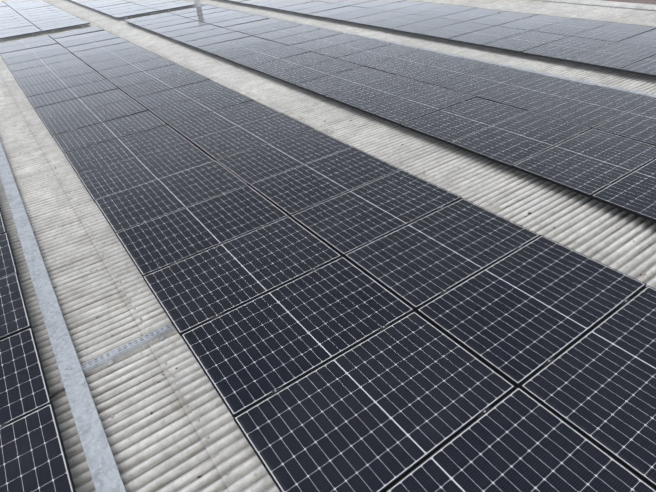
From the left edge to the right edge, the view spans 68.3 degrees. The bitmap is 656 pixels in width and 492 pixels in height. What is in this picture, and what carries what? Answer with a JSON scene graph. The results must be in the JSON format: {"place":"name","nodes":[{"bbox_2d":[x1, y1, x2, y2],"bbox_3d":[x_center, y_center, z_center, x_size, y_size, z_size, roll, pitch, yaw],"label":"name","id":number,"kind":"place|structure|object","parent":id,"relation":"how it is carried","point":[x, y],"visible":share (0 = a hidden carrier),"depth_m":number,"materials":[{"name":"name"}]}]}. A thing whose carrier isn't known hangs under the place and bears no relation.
{"place":"outdoors","nodes":[
{"label":"outdoors","id":0,"kind":"place"},
{"bbox_2d":[602,0,655,4],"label":"hall walls","id":1,"kind":"structure","parent":0,"point":[653,2],"depth_m":15.56,"materials":[{"name":"brick"}]},
{"bbox_2d":[0,0,655,491],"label":"corrugated roof sheets","id":2,"kind":"object","parent":1,"relation":"on","point":[166,446],"visible":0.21,"depth_m":5.67,"materials":[{"name":"grey metal"}]},
{"bbox_2d":[0,208,75,491],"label":"solar panels","id":3,"kind":"object","parent":2,"relation":"on","point":[33,457],"visible":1,"depth_m":3.71,"materials":[{"name":"black glass"}]},
{"bbox_2d":[0,0,89,40],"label":"solar panels","id":4,"kind":"object","parent":2,"relation":"on","point":[21,17],"visible":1,"depth_m":21.57,"materials":[{"name":"black glass"}]},
{"bbox_2d":[51,388,64,398],"bbox_3d":[-2.221,1.227,3.909,0.040,0.054,0.213,24,44,35],"label":"flex conduit","id":5,"kind":"object","parent":2,"relation":"on","point":[57,392],"visible":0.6,"depth_m":3.92,"materials":[{"name":"black plastic"}]},
{"bbox_2d":[0,141,125,491],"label":"cable trunking","id":6,"kind":"object","parent":2,"relation":"on","point":[103,469],"visible":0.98,"depth_m":4.18,"materials":[{"name":"silver metal"}]},
{"bbox_2d":[81,323,174,372],"bbox_3d":[-1.755,0.903,4.334,0.860,0.047,0.132,-25,39,-26],"label":"cable tray","id":7,"kind":"object","parent":2,"relation":"on","point":[159,333],"visible":0.92,"depth_m":4.31,"materials":[{"name":"silver metal"}]},
{"bbox_2d":[69,0,194,18],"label":"solar panels","id":8,"kind":"object","parent":2,"relation":"on","point":[117,9],"visible":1,"depth_m":22.48,"materials":[{"name":"black glass"}]},
{"bbox_2d":[194,0,200,6],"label":"vent pipe","id":9,"kind":"object","parent":2,"relation":"on","point":[197,3],"visible":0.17,"depth_m":20.90,"materials":[{"name":"grey metal"}]},
{"bbox_2d":[4,58,641,477],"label":"leaf litter","id":10,"kind":"object","parent":2,"relation":"on","point":[176,368],"visible":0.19,"depth_m":5.20,"materials":[{"name":"brown plant"}]},
{"bbox_2d":[0,0,651,475],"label":"roof screws","id":11,"kind":"object","parent":2,"relation":"on","point":[130,298],"visible":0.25,"depth_m":5.97,"materials":[{"name":"grey metal"}]},
{"bbox_2d":[0,26,655,491],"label":"solar panels","id":12,"kind":"object","parent":2,"relation":"on","point":[508,356],"visible":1,"depth_m":4.42,"materials":[{"name":"black glass"}]},
{"bbox_2d":[123,5,655,222],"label":"solar panels","id":13,"kind":"object","parent":2,"relation":"on","point":[596,142],"visible":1,"depth_m":8.59,"materials":[{"name":"black glass"}]},
{"bbox_2d":[184,0,655,97],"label":"long cable tray","id":14,"kind":"object","parent":2,"relation":"on","point":[557,76],"visible":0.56,"depth_m":11.08,"materials":[{"name":"silver metal"}]},
{"bbox_2d":[225,0,655,76],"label":"solar panels","id":15,"kind":"object","parent":2,"relation":"on","point":[626,47],"visible":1,"depth_m":12.88,"materials":[{"name":"black glass"}]},
{"bbox_2d":[541,0,655,9],"bbox_3d":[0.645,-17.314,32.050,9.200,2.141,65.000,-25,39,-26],"label":"ridge capping","id":16,"kind":"object","parent":2,"relation":"on","point":[623,4],"depth_m":14.97,"materials":[{"name":"grey metal"}]}
]}

